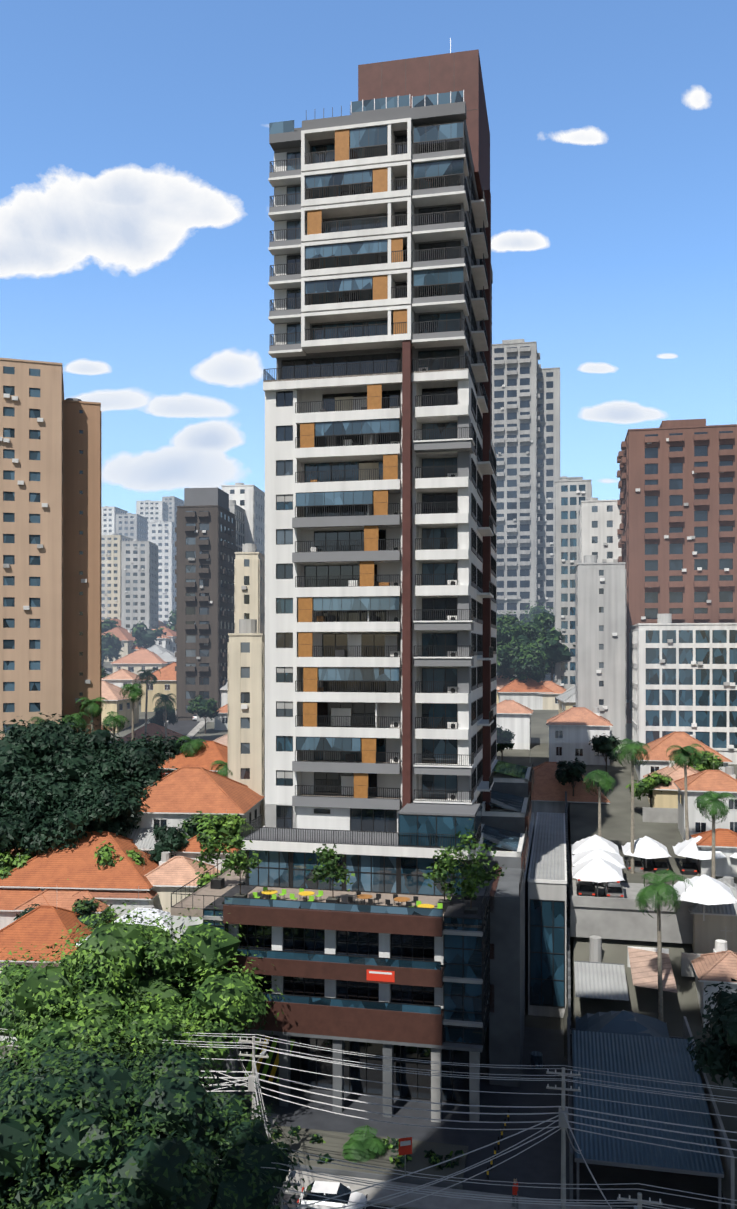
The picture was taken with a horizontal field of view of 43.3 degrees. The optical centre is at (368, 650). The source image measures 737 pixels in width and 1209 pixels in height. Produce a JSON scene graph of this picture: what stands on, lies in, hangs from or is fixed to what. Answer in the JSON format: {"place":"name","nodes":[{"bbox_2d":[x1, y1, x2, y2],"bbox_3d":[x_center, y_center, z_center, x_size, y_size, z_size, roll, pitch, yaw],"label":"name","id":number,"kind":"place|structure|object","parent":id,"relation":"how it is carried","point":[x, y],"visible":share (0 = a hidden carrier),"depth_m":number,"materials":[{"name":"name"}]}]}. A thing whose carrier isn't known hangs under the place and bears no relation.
{"place":"outdoors","nodes":[
{"label":"outdoors","id":0,"kind":"place"},
{"bbox_2d":[270,1193,405,1208],"bbox_3d":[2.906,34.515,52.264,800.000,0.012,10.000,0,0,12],"label":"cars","id":1,"kind":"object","parent":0,"point":[286,1197],"depth_m":58.01,"materials":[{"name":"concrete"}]},
{"bbox_2d":[297,1181,367,1208],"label":"white hatchback car","id":2,"kind":"object","parent":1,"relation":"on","point":[327,1189],"visible":0.79,"depth_m":56.76,"materials":[{"name":"paint"}]},
{"bbox_2d":[546,1067,580,1208],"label":"utility pole","id":3,"kind":"object","parent":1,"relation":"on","point":[563,1111],"visible":0.98,"depth_m":55.17,"materials":[{"name":"concrete"}]},
{"bbox_2d":[0,1023,736,1208],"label":"overhead wires","id":4,"kind":"object","parent":3,"relation":"attached to","point":[384,1182],"visible":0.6,"depth_m":54.58,"materials":[{"name":"black rubber"}]},
{"bbox_2d":[0,87,708,491],"bbox_3d":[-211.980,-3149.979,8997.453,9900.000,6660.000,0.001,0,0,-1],"label":"cloud","id":5,"kind":"structure","parent":0,"point":[134,219],"depth_m":8951.61,"materials":[{"name":"white"}]},
{"bbox_2d":[0,662,736,1208],"bbox_3d":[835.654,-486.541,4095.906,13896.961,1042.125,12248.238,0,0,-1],"label":"terrain","id":6,"kind":"structure","parent":0,"point":[616,830],"depth_m":99.12,"materials":[{"name":"grey concrete"}]},
{"bbox_2d":[0,848,32,878],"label":"garden tree","id":7,"kind":"object","parent":6,"relation":"on","point":[10,864],"visible":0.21,"depth_m":100.03,"materials":[{"name":"green plant"}]},
{"bbox_2d":[0,852,49,929],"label":"house","id":8,"kind":"structure","parent":6,"relation":"on","point":[11,900],"depth_m":96.05,"materials":[{"name":"orange tile"}]},
{"bbox_2d":[0,757,58,845],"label":"tree","id":9,"kind":"object","parent":6,"relation":"on","point":[13,774],"visible":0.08,"depth_m":105.94,"materials":[{"name":"green plant"}]},
{"bbox_2d":[0,358,63,739],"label":"apartment building","id":10,"kind":"structure","parent":6,"relation":"on","point":[31,534],"depth_m":130.56,"materials":[{"name":"beige paint"}]},
{"bbox_2d":[0,803,85,856],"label":"tree","id":11,"kind":"object","parent":6,"relation":"on","point":[41,839],"visible":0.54,"depth_m":100.92,"materials":[{"name":"green plant"}]},
{"bbox_2d":[0,716,96,784],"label":"tree","id":12,"kind":"object","parent":6,"relation":"on","point":[37,739],"visible":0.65,"depth_m":110.10,"materials":[{"name":"green plant"}]},
{"bbox_2d":[0,765,106,848],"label":"tree","id":13,"kind":"object","parent":6,"relation":"on","point":[31,796],"visible":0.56,"depth_m":103.15,"materials":[{"name":"green plant"}]},
{"bbox_2d":[0,905,110,972],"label":"house","id":14,"kind":"structure","parent":6,"relation":"on","point":[38,927],"depth_m":89.27,"materials":[{"name":"orange tile"}]},
{"bbox_2d":[13,888,108,915],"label":"house","id":15,"kind":"structure","parent":6,"relation":"on","point":[62,898],"depth_m":95.77,"materials":[{"name":"orange tile"}]},
{"bbox_2d":[27,713,129,748],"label":"tree","id":16,"kind":"object","parent":6,"relation":"on","point":[55,727],"visible":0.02,"depth_m":118.46,"materials":[{"name":"green plant"}]},
{"bbox_2d":[0,831,158,890],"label":"house","id":17,"kind":"structure","parent":6,"relation":"on","point":[55,868],"depth_m":98.75,"materials":[{"name":"orange tile"}]},
{"bbox_2d":[40,775,122,843],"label":"tree","id":18,"kind":"object","parent":6,"relation":"on","point":[73,819],"visible":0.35,"depth_m":102.58,"materials":[{"name":"green plant"}]},
{"bbox_2d":[63,398,100,733],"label":"apartment building","id":19,"kind":"structure","parent":6,"relation":"on","point":[81,548],"depth_m":135.89,"materials":[{"name":"brown paint"}]},
{"bbox_2d":[37,719,129,784],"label":"tree","id":20,"kind":"object","parent":6,"relation":"on","point":[97,739],"visible":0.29,"depth_m":113.48,"materials":[{"name":"green plant"}]},
{"bbox_2d":[76,697,108,731],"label":"palm","id":21,"kind":"object","parent":6,"relation":"on","point":[91,704],"visible":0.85,"depth_m":134.75,"materials":[{"name":"green plant"}]},
{"bbox_2d":[71,897,115,929],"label":"garden tree","id":22,"kind":"object","parent":6,"relation":"on","point":[83,905],"visible":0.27,"depth_m":93.18,"materials":[{"name":"green plant"}]},
{"bbox_2d":[63,776,150,837],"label":"tree","id":23,"kind":"object","parent":6,"relation":"on","point":[117,806],"visible":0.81,"depth_m":104.19,"materials":[{"name":"green plant"}]},
{"bbox_2d":[101,632,122,666],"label":"tree","id":24,"kind":"object","parent":6,"relation":"on","point":[110,646],"depth_m":273.57,"materials":[{"name":"green plant"}]},
{"bbox_2d":[101,506,127,534],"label":"building","id":25,"kind":"structure","parent":6,"relation":"on","point":[104,510],"depth_m":516.07,"materials":[{"name":"white concrete"}]},
{"bbox_2d":[72,889,157,920],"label":"house","id":26,"kind":"structure","parent":6,"relation":"on","point":[116,899],"depth_m":96.12,"materials":[{"name":"white paint"}]},
{"bbox_2d":[101,534,132,619],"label":"building","id":27,"kind":"structure","parent":6,"relation":"on","point":[114,599],"depth_m":416.97,"materials":[{"name":"beige concrete"}]},
{"bbox_2d":[75,736,159,786],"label":"tree","id":28,"kind":"object","parent":6,"relation":"on","point":[104,769],"visible":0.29,"depth_m":111.70,"materials":[{"name":"green plant"}]},
{"bbox_2d":[93,840,145,869],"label":"garden tree","id":29,"kind":"object","parent":6,"relation":"on","point":[105,854],"visible":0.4,"depth_m":99.98,"materials":[{"name":"green plant"}]},
{"bbox_2d":[101,627,137,661],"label":"house","id":30,"kind":"structure","parent":6,"relation":"on","point":[124,638],"depth_m":311.64,"materials":[{"name":"orange tile"}]},
{"bbox_2d":[101,668,140,701],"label":"house","id":31,"kind":"structure","parent":6,"relation":"on","point":[118,677],"depth_m":219.42,"materials":[{"name":"orange paint"}]},
{"bbox_2d":[101,671,141,732],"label":"house","id":32,"kind":"structure","parent":6,"relation":"on","point":[117,703],"depth_m":191.35,"materials":[{"name":"beige paint"}]},
{"bbox_2d":[75,886,170,946],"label":"house","id":33,"kind":"structure","parent":6,"relation":"on","point":[148,913],"depth_m":87.39,"materials":[{"name":"white paint"}]},
{"bbox_2d":[115,513,147,540],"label":"building","id":34,"kind":"structure","parent":6,"relation":"on","point":[140,526],"depth_m":477.20,"materials":[{"name":"white concrete"}]},
{"bbox_2d":[119,683,144,738],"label":"palm","id":35,"kind":"object","parent":6,"relation":"on","point":[134,691],"visible":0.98,"depth_m":140.96,"materials":[{"name":"green plant"}]},
{"bbox_2d":[96,740,178,788],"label":"tree","id":36,"kind":"object","parent":6,"relation":"on","point":[150,774],"visible":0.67,"depth_m":112.19,"materials":[{"name":"green plant"}]},
{"bbox_2d":[110,649,167,674],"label":"house","id":37,"kind":"structure","parent":6,"relation":"on","point":[158,662],"depth_m":248.25,"materials":[{"name":"orange tile"}]},
{"bbox_2d":[121,539,157,631],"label":"building","id":38,"kind":"structure","parent":6,"relation":"on","point":[150,606],"depth_m":377.72,"materials":[{"name":"grey concrete"}]},
{"bbox_2d":[0,896,284,1086],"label":"tree","id":39,"kind":"object","parent":6,"relation":"on","point":[130,977],"visible":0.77,"depth_m":63.68,"materials":[{"name":"green plant"}]},
{"bbox_2d":[135,668,160,739],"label":"palm","id":40,"kind":"object","parent":6,"relation":"on","point":[148,674],"depth_m":157.66,"materials":[{"name":"green plant"}]},
{"bbox_2d":[130,621,166,648],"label":"tree","id":41,"kind":"object","parent":6,"relation":"on","point":[151,636],"depth_m":302.27,"materials":[{"name":"green plant"}]},
{"bbox_2d":[117,723,183,752],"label":"house","id":42,"kind":"structure","parent":6,"relation":"on","point":[152,728],"depth_m":163.67,"materials":[{"name":"brown tile"}]},
{"bbox_2d":[136,500,167,523],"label":"building","id":43,"kind":"structure","parent":6,"relation":"on","point":[153,508],"depth_m":556.92,"materials":[{"name":"white concrete"}]},
{"bbox_2d":[124,731,185,762],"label":"tree","id":44,"kind":"object","parent":6,"relation":"on","point":[169,749],"visible":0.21,"depth_m":130.34,"materials":[{"name":"green plant"}]},
{"bbox_2d":[0,1018,311,1208],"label":"dark tree","id":45,"kind":"object","parent":6,"relation":"on","point":[90,1128],"visible":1,"depth_m":43.92,"materials":[{"name":"green plant"}]},
{"bbox_2d":[122,827,190,856],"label":"house","id":46,"kind":"structure","parent":6,"relation":"on","point":[144,839],"depth_m":105.64,"materials":[{"name":"white paint"}]},
{"bbox_2d":[139,662,175,711],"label":"house","id":47,"kind":"structure","parent":6,"relation":"on","point":[165,684],"depth_m":211.66,"materials":[{"name":"orange tile"}]},
{"bbox_2d":[148,520,175,623],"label":"building","id":48,"kind":"structure","parent":6,"relation":"on","point":[171,567],"depth_m":427.59,"materials":[{"name":"grey concrete"}]},
{"bbox_2d":[148,705,179,726],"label":"garden tree","id":49,"kind":"object","parent":6,"relation":"on","point":[158,718],"depth_m":177.41,"materials":[{"name":"green plant"}]},
{"bbox_2d":[152,693,175,742],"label":"palm","id":50,"kind":"object","parent":6,"relation":"on","point":[166,698],"depth_m":156.17,"materials":[{"name":"green plant"}]},
{"bbox_2d":[146,823,188,862],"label":"garden tree","id":51,"kind":"object","parent":6,"relation":"on","point":[170,839],"visible":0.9,"depth_m":103.35,"materials":[{"name":"green plant"}]},
{"bbox_2d":[144,851,219,912],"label":"house","id":52,"kind":"structure","parent":6,"relation":"on","point":[167,876],"depth_m":97.96,"materials":[{"name":"tile"}]},
{"bbox_2d":[175,736,207,757],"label":"tree","id":53,"kind":"object","parent":6,"relation":"on","point":[196,744],"visible":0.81,"depth_m":129.61,"materials":[{"name":"green plant"}]},
{"bbox_2d":[157,728,227,777],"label":"house","id":54,"kind":"structure","parent":6,"relation":"on","point":[209,754],"depth_m":129.10,"materials":[{"name":"orange tile"}]},
{"bbox_2d":[178,811,206,841],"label":"garden tree","id":55,"kind":"object","parent":6,"relation":"on","point":[191,827],"visible":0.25,"depth_m":105.54,"materials":[{"name":"green plant"}]},
{"bbox_2d":[125,767,264,832],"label":"house","id":56,"kind":"structure","parent":6,"relation":"on","point":[175,798],"depth_m":108.89,"materials":[{"name":"orange tile"}]},
{"bbox_2d":[186,694,219,733],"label":"garden tree","id":57,"kind":"object","parent":6,"relation":"on","point":[205,708],"depth_m":183.52,"materials":[{"name":"green plant"}]},
{"bbox_2d":[175,487,237,720],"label":"building","id":58,"kind":"structure","parent":6,"relation":"on","point":[205,542],"depth_m":199.23,"materials":[{"name":"grey concrete"}]},
{"bbox_2d":[172,810,242,870],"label":"house","id":59,"kind":"structure","parent":6,"relation":"on","point":[191,849],"depth_m":103.40,"materials":[{"name":"orange tile"}]},
{"bbox_2d":[195,812,254,848],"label":"garden tree","id":60,"kind":"object","parent":6,"relation":"on","point":[226,825],"visible":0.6,"depth_m":103.87,"materials":[{"name":"green plant"}]},
{"bbox_2d":[229,500,244,551],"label":"building","id":61,"kind":"structure","parent":6,"relation":"on","point":[237,511],"depth_m":228.57,"materials":[{"name":"white paint"}]},
{"bbox_2d":[221,482,264,554],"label":"white building","id":62,"kind":"structure","parent":6,"relation":"on","point":[245,498],"depth_m":234.11,"materials":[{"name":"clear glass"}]},
{"bbox_2d":[228,619,264,826],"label":"yellow building","id":63,"kind":"structure","parent":6,"relation":"on","point":[246,704],"depth_m":117.49,"materials":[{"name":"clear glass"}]},
{"bbox_2d":[234,543,264,632],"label":"cream building","id":64,"kind":"structure","parent":6,"relation":"on","point":[249,581],"depth_m":149.43,"materials":[{"name":"beige paint"}]},
{"bbox_2d":[171,760,566,1189],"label":"podium","id":65,"kind":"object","parent":6,"relation":"on","point":[431,932],"visible":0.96,"depth_m":71.81,"materials":[{"name":"concrete"}]},
{"bbox_2d":[263,38,496,831],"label":"tower","id":66,"kind":"structure","parent":65,"relation":"on","point":[380,583],"depth_m":82.18,"materials":[{"name":"white paint"}]},
{"bbox_2d":[497,724,514,760],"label":"garden tree","id":67,"kind":"object","parent":6,"relation":"on","point":[504,738],"visible":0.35,"depth_m":152.54,"materials":[{"name":"green plant"}]},
{"bbox_2d":[497,699,533,749],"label":"house","id":68,"kind":"structure","parent":6,"relation":"on","point":[513,716],"depth_m":164.74,"materials":[{"name":"white paint"}]},
{"bbox_2d":[497,611,534,647],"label":"tree","id":69,"kind":"object","parent":6,"relation":"on","point":[508,627],"depth_m":230.22,"materials":[{"name":"green plant"}]},
{"bbox_2d":[492,339,540,673],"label":"high-rise building","id":70,"kind":"structure","parent":6,"relation":"on","point":[517,369],"depth_m":248.49,"materials":[{"name":"clear concrete"}]},
{"bbox_2d":[497,639,548,682],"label":"tree","id":71,"kind":"object","parent":6,"relation":"on","point":[518,659],"depth_m":206.29,"materials":[{"name":"green plant"}]},
{"bbox_2d":[497,676,553,709],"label":"house","id":72,"kind":"structure","parent":6,"relation":"on","point":[533,701],"depth_m":203.44,"materials":[{"name":"white paint"}]},
{"bbox_2d":[515,600,554,667],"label":"tree","id":73,"kind":"object","parent":6,"relation":"on","point":[539,620],"depth_m":235.28,"materials":[{"name":"green plant"}]},
{"bbox_2d":[537,367,559,675],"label":"high-rise building","id":74,"kind":"structure","parent":6,"relation":"on","point":[544,403],"depth_m":252.90,"materials":[{"name":"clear concrete"}]},
{"bbox_2d":[531,681,566,709],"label":"house","id":75,"kind":"structure","parent":6,"relation":"on","point":[550,701],"depth_m":202.71,"materials":[{"name":"orange tile"}]},
{"bbox_2d":[537,626,574,681],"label":"tree","id":76,"kind":"object","parent":6,"relation":"on","point":[554,649],"depth_m":214.87,"materials":[{"name":"green plant"}]},
{"bbox_2d":[554,757,586,795],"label":"garden tree","id":77,"kind":"object","parent":6,"relation":"on","point":[572,772],"visible":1,"depth_m":130.20,"materials":[{"name":"green plant"}]},
{"bbox_2d":[533,762,609,829],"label":"house","id":78,"kind":"structure","parent":6,"relation":"on","point":[549,792],"depth_m":131.62,"materials":[{"name":"orange tile"}]},
{"bbox_2d":[555,479,591,688],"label":"white office building","id":79,"kind":"structure","parent":6,"relation":"on","point":[570,495],"depth_m":216.30,"materials":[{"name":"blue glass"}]},
{"bbox_2d":[546,695,612,764],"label":"house","id":80,"kind":"structure","parent":6,"relation":"on","point":[573,731],"depth_m":152.65,"materials":[{"name":"white paint"}]},
{"bbox_2d":[556,687,629,713],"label":"house","id":81,"kind":"structure","parent":6,"relation":"on","point":[563,698],"depth_m":176.34,"materials":[{"name":"white paint"}]},
{"bbox_2d":[575,555,625,751],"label":"grey building","id":82,"kind":"structure","parent":6,"relation":"on","point":[600,636],"depth_m":160.79,"materials":[{"name":"clear concrete"}]},
{"bbox_2d":[579,497,621,562],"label":"white office building","id":83,"kind":"structure","parent":6,"relation":"on","point":[599,524],"depth_m":191.08,"materials":[{"name":"white paint"}]},
{"bbox_2d":[589,733,621,771],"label":"garden tree","id":84,"kind":"object","parent":6,"relation":"on","point":[604,745],"visible":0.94,"depth_m":145.37,"materials":[{"name":"green plant"}]},
{"bbox_2d":[530,791,736,1208],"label":"buildings","id":85,"kind":"structure","parent":6,"relation":"on","point":[628,1043],"depth_m":67.54,"materials":[{"name":"grey metal"}]},
{"bbox_2d":[582,770,615,836],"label":"palm","id":86,"kind":"object","parent":85,"relation":"on","point":[601,777],"visible":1,"depth_m":105.70,"materials":[{"name":"green plant"}]},
{"bbox_2d":[613,738,650,873],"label":"palm","id":87,"kind":"object","parent":85,"relation":"on","point":[633,747],"visible":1,"depth_m":101.91,"materials":[{"name":"green plant"}]},
{"bbox_2d":[694,791,736,878],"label":"palm","id":88,"kind":"object","parent":85,"relation":"on","point":[713,801],"visible":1,"depth_m":93.35,"materials":[{"name":"green plant"}]},
{"bbox_2d":[625,771,672,807],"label":"garden tree","id":89,"kind":"object","parent":6,"relation":"on","point":[646,784],"visible":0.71,"depth_m":122.11,"materials":[{"name":"green plant"}]},
{"bbox_2d":[634,869,694,1021],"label":"palm","id":90,"kind":"object","parent":6,"relation":"on","point":[659,887],"visible":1,"depth_m":79.29,"materials":[{"name":"green plant"}]},
{"bbox_2d":[643,761,699,822],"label":"house","id":91,"kind":"structure","parent":6,"relation":"on","point":[664,809],"depth_m":122.27,"materials":[{"name":"paint"}]},
{"bbox_2d":[617,419,736,699],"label":"brick building","id":92,"kind":"structure","parent":6,"relation":"on","point":[677,502],"depth_m":172.51,"materials":[{"name":"brown brick"}]},
{"bbox_2d":[630,614,736,763],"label":"office building","id":93,"kind":"structure","parent":6,"relation":"on","point":[683,677],"depth_m":151.46,"materials":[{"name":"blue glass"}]},
{"bbox_2d":[634,731,732,781],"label":"house","id":94,"kind":"structure","parent":6,"relation":"on","point":[658,759],"depth_m":139.69,"materials":[{"name":"orange tile"}]},
{"bbox_2d":[666,743,704,859],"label":"palm","id":95,"kind":"object","parent":6,"relation":"on","point":[683,754],"visible":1,"depth_m":103.95,"materials":[{"name":"green plant"}]},
{"bbox_2d":[673,766,736,840],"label":"house","id":96,"kind":"structure","parent":6,"relation":"on","point":[706,781],"depth_m":111.79,"materials":[{"name":"white paint"}]},
{"bbox_2d":[688,750,722,771],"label":"garden tree","id":97,"kind":"object","parent":6,"relation":"on","point":[709,761],"visible":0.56,"depth_m":130.47,"materials":[{"name":"green plant"}]},
{"bbox_2d":[681,876,736,976],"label":"house","id":98,"kind":"structure","parent":6,"relation":"on","point":[707,932],"depth_m":86.35,"materials":[{"name":"white paint"}]},
{"bbox_2d":[686,978,736,1089],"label":"tree","id":99,"kind":"object","parent":6,"relation":"on","point":[719,1056],"visible":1,"depth_m":62.07,"materials":[{"name":"green plant"}]},
{"bbox_2d":[691,930,736,1028],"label":"house","id":100,"kind":"structure","parent":6,"relation":"on","point":[718,965],"depth_m":80.46,"materials":[{"name":"orange tile"}]},
{"bbox_2d":[691,828,736,876],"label":"house","id":101,"kind":"structure","parent":6,"relation":"on","point":[726,842],"depth_m":100.60,"materials":[{"name":"orange tile"}]},
{"bbox_2d":[0,259,736,513],"bbox_3d":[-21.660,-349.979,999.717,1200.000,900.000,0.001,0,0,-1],"label":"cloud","id":102,"kind":"structure","parent":0,"point":[147,394],"depth_m":996.61,"materials":[{"name":"white"}]},
{"bbox_2d":[0,260,736,622],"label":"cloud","id":103,"kind":"structure","parent":0,"point":[262,404],"depth_m":418.33,"materials":[{"name":"white"}]},
{"bbox_2d":[0,0,736,513],"label":"sky","id":104,"kind":"structure","parent":0,"point":[194,89],"materials":[{"name":"blue"}]},
{"bbox_2d":[1,259,736,680],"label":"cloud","id":105,"kind":"structure","parent":0,"point":[263,457],"depth_m":234.22,"materials":[{"name":"white"}]},
{"bbox_2d":[247,1017,622,1208],"bbox_3d":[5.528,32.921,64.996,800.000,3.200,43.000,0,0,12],"label":"ground","id":106,"kind":"structure","parent":0,"point":[539,1162],"depth_m":62.83,"materials":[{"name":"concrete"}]},
{"bbox_2d":[239,1036,268,1118],"bbox_3d":[-7.195,29.621,60.725,2.000,9.600,2.500,0,0,12],"label":"utility pole","id":107,"kind":"object","parent":106,"relation":"on","point":[251,1077],"visible":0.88,"depth_m":59.70,"materials":[{"name":"concrete"}]},
{"bbox_2d":[342,1125,387,1162],"bbox_3d":[-0.269,34.256,63.670,3.177,2.423,3.372,0,0,-1],"label":"bush","id":108,"kind":"object","parent":106,"relation":"on","point":[361,1145],"visible":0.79,"depth_m":62.96,"materials":[{"name":"green plant"}]},
{"bbox_2d":[271,1126,464,1169],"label":"garden shrubs","id":109,"kind":"object","parent":106,"relation":"on","point":[434,1158],"visible":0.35,"depth_m":62.40,"materials":[{"name":"green plant"}]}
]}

